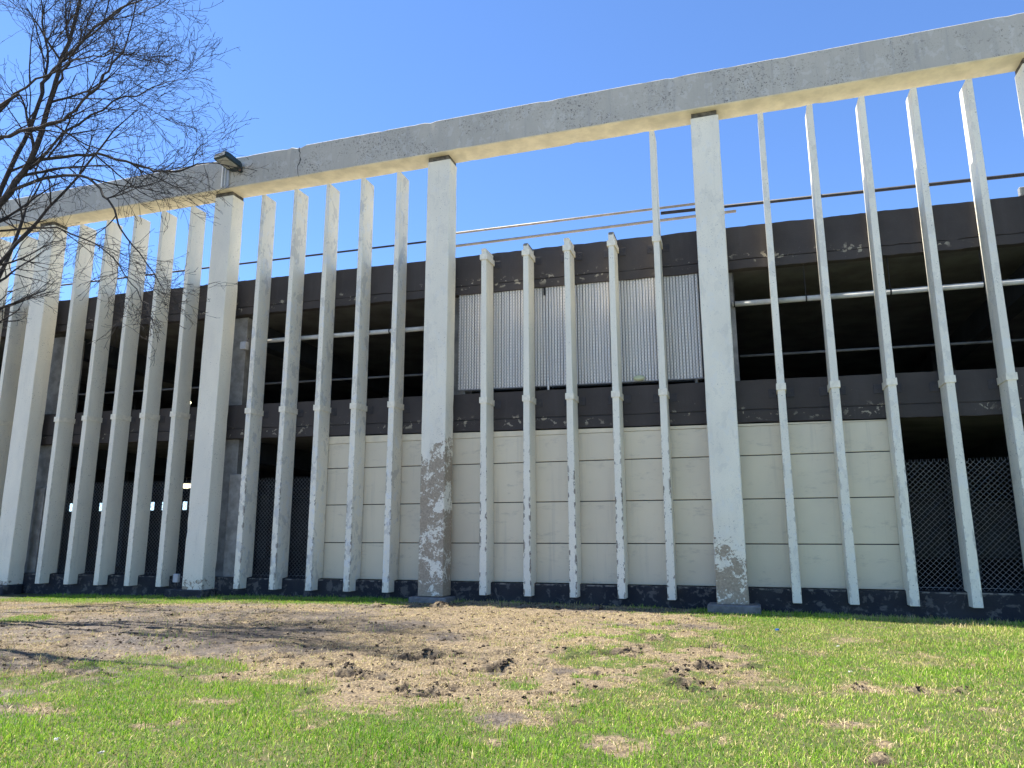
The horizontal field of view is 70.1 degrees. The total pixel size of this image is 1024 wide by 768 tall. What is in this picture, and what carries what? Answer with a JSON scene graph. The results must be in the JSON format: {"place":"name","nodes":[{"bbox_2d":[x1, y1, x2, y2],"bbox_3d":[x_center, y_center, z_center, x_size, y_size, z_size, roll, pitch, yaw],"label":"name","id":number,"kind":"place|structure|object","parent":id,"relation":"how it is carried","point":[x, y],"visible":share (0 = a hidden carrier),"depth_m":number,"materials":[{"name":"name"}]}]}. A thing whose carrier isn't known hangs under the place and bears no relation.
{"place":"outdoors","nodes":[
{"label":"outdoors","id":0,"kind":"place"},
{"bbox_2d":[0,593,1023,767],"bbox_3d":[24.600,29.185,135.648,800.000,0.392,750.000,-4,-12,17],"label":"ground","id":1,"kind":"structure","parent":0,"point":[502,717],"depth_m":7.76,"materials":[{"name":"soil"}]},
{"bbox_2d":[0,0,268,367],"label":"bare tree","id":2,"kind":"object","parent":1,"relation":"on","point":[34,160],"visible":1,"depth_m":15.14,"materials":[{"name":"brown plant"}]},
{"bbox_2d":[0,601,968,760],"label":"dirt clods","id":3,"kind":"object","parent":1,"relation":"on","point":[346,664],"visible":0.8,"depth_m":9.31,"materials":[{"name":"soil"}]},
{"bbox_2d":[0,13,1023,621],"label":"parking garage","id":4,"kind":"structure","parent":1,"relation":"on","point":[232,437],"depth_m":16.98,"materials":[{"name":"paint"}]},
{"bbox_2d":[57,482,190,574],"bbox_3d":[-10.170,3.742,19.043,5.354,2.376,0.065,-4,-12,17],"label":"chain link fence","id":5,"kind":"object","parent":4,"relation":"on","point":[123,528],"visible":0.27,"depth_m":18.96,"materials":[{"name":"metal"}]},
{"bbox_2d":[77,387,198,395],"bbox_3d":[-10.049,0.183,20.052,5.421,0.123,0.050,-4,-12,17],"label":"guard pipe","id":6,"kind":"object","parent":4,"relation":"attached to","point":[140,390],"depth_m":20.09,"materials":[{"name":"grey metal"}]},
{"bbox_2d":[173,574,179,588],"bbox_3d":[-8.007,4.805,17.399,0.150,0.550,0.088,-4,-12,17],"label":"junction box","id":7,"kind":"object","parent":4,"relation":"attached to","point":[176,578],"visible":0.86,"depth_m":17.40,"materials":[{"name":"plastic"}]},
{"bbox_2d":[183,478,190,487],"bbox_3d":[-12.264,3.575,27.536,0.520,0.720,0.400,-4,-12,17],"label":"ceiling lamp","id":8,"kind":"object","parent":4,"relation":"hanging from","point":[186,483],"visible":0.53,"depth_m":27.33,"materials":[{"name":"white"}]},
{"bbox_2d":[7,241,425,291],"bbox_3d":[-14.005,-2.292,22.880,25.901,2.090,0.072,-4,-12,17],"label":"roof rail","id":9,"kind":"object","parent":4,"relation":"on","point":[411,243],"visible":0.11,"depth_m":20.41,"materials":[{"name":"grey metal"}]},
{"bbox_2d":[221,166,229,188],"bbox_3d":[-7.449,-5.402,18.975,0.230,0.680,0.092,-4,-12,17],"label":"conduit cover","id":10,"kind":"object","parent":4,"relation":"attached to","point":[225,178],"visible":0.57,"depth_m":18.94,"materials":[{"name":"plastic"}]},
{"bbox_2d":[214,151,252,172],"bbox_3d":[-7.181,-5.639,18.714,0.871,0.331,0.555,11,-16,-43],"label":"floodlight","id":11,"kind":"object","parent":4,"relation":"attached to","point":[228,157],"visible":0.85,"depth_m":18.59,"materials":[{"name":"metal"}]},
{"bbox_2d":[240,338,248,349],"bbox_3d":[-6.837,-1.034,18.692,0.170,0.325,0.161,-4,-12,17],"label":"junction box","id":12,"kind":"object","parent":4,"relation":"attached to","point":[244,345],"visible":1,"depth_m":18.62,"materials":[{"name":"plastic"}]},
{"bbox_2d":[252,477,310,577],"bbox_3d":[-5.526,3.438,17.583,2.310,2.376,0.065,-4,-12,17],"label":"chain link fence","id":13,"kind":"object","parent":4,"relation":"on","point":[290,532],"visible":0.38,"depth_m":17.55,"materials":[{"name":"metal"}]},
{"bbox_2d":[265,374,422,384],"bbox_3d":[-4.240,-0.116,18.210,5.421,0.123,0.050,-4,-12,17],"label":"guard pipe","id":14,"kind":"object","parent":4,"relation":"attached to","point":[373,377],"visible":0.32,"depth_m":18.15,"materials":[{"name":"grey metal"}]},
{"bbox_2d":[267,306,423,342],"bbox_3d":[-4.245,-1.553,18.193,5.201,0.870,0.128,-4,-12,17],"label":"hanging pipe","id":15,"kind":"object","parent":4,"relation":"hanging from","point":[351,334],"visible":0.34,"depth_m":18.00,"materials":[{"name":"grey metal"}]},
{"bbox_2d":[323,434,421,579],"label":"infill wall","id":16,"kind":"structure","parent":4,"relation":"on","point":[374,490],"depth_m":16.85,"materials":[{"name":"concrete"}]},
{"bbox_2d":[456,203,694,233],"bbox_3d":[1.276,-3.165,18.052,6.801,2.014,0.080,-4,-12,17],"label":"roof rail","id":17,"kind":"object","parent":4,"relation":"on","point":[582,217],"visible":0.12,"depth_m":18.12,"materials":[{"name":"grey metal"}]},
{"bbox_2d":[457,273,704,393],"bbox_3d":[1.381,-1.091,16.215,5.523,2.552,0.135,-4,-12,17],"label":"slatted screen","id":18,"kind":"object","parent":4,"relation":"on","point":[588,365],"visible":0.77,"depth_m":16.08,"materials":[{"name":"metal"}]},
{"bbox_2d":[450,425,715,585],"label":"infill wall","id":19,"kind":"structure","parent":4,"relation":"on","point":[694,534],"depth_m":15.31,"materials":[{"name":"concrete"}]},
{"bbox_2d":[456,210,735,246],"bbox_3d":[1.619,-3.012,17.908,7.520,1.660,0.088,-4,-12,17],"label":"roof rail","id":20,"kind":"object","parent":4,"relation":"on","point":[586,229],"visible":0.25,"depth_m":18.01,"materials":[{"name":"metal"}]},
{"bbox_2d":[633,375,644,380],"bbox_3d":[2.695,-0.129,15.485,0.250,0.124,0.090,-4,-12,17],"label":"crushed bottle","id":21,"kind":"object","parent":4,"relation":"on","point":[639,377],"visible":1,"depth_m":15.45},
{"bbox_2d":[738,420,903,589],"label":"infill wall","id":22,"kind":"structure","parent":4,"relation":"on","point":[873,516],"depth_m":13.98,"materials":[{"name":"concrete"}]},
{"bbox_2d":[661,173,1023,214],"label":"roof rail","id":23,"kind":"object","parent":4,"relation":"on","point":[854,192],"visible":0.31,"depth_m":16.25,"materials":[{"name":"metal"}]},
{"bbox_2d":[732,249,1023,306],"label":"hanging pipe","id":24,"kind":"object","parent":4,"relation":"hanging from","point":[806,298],"visible":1,"depth_m":14.49,"materials":[{"name":"grey metal"}]},
{"bbox_2d":[740,339,1023,357],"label":"guard pipe","id":25,"kind":"object","parent":4,"relation":"attached to","point":[878,348],"visible":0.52,"depth_m":14.57,"materials":[{"name":"grey metal"}]},
{"bbox_2d":[905,457,1023,591],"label":"chain link fence","id":26,"kind":"object","parent":4,"relation":"on","point":[956,527],"visible":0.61,"depth_m":13.23,"materials":[{"name":"metal"}]},
{"bbox_2d":[1017,187,1023,195],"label":"roof light","id":27,"kind":"object","parent":4,"relation":"on","point":[1020,191],"visible":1,"depth_m":13.96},
{"bbox_2d":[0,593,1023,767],"bbox_3d":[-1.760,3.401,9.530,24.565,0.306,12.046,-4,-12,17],"label":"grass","id":28,"kind":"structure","parent":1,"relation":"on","point":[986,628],"depth_m":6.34,"materials":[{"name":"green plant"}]},
{"bbox_2d":[0,0,1023,510],"label":"sky","id":29,"kind":"structure","parent":0,"point":[310,71],"materials":[{"name":"blue"}]}
]}

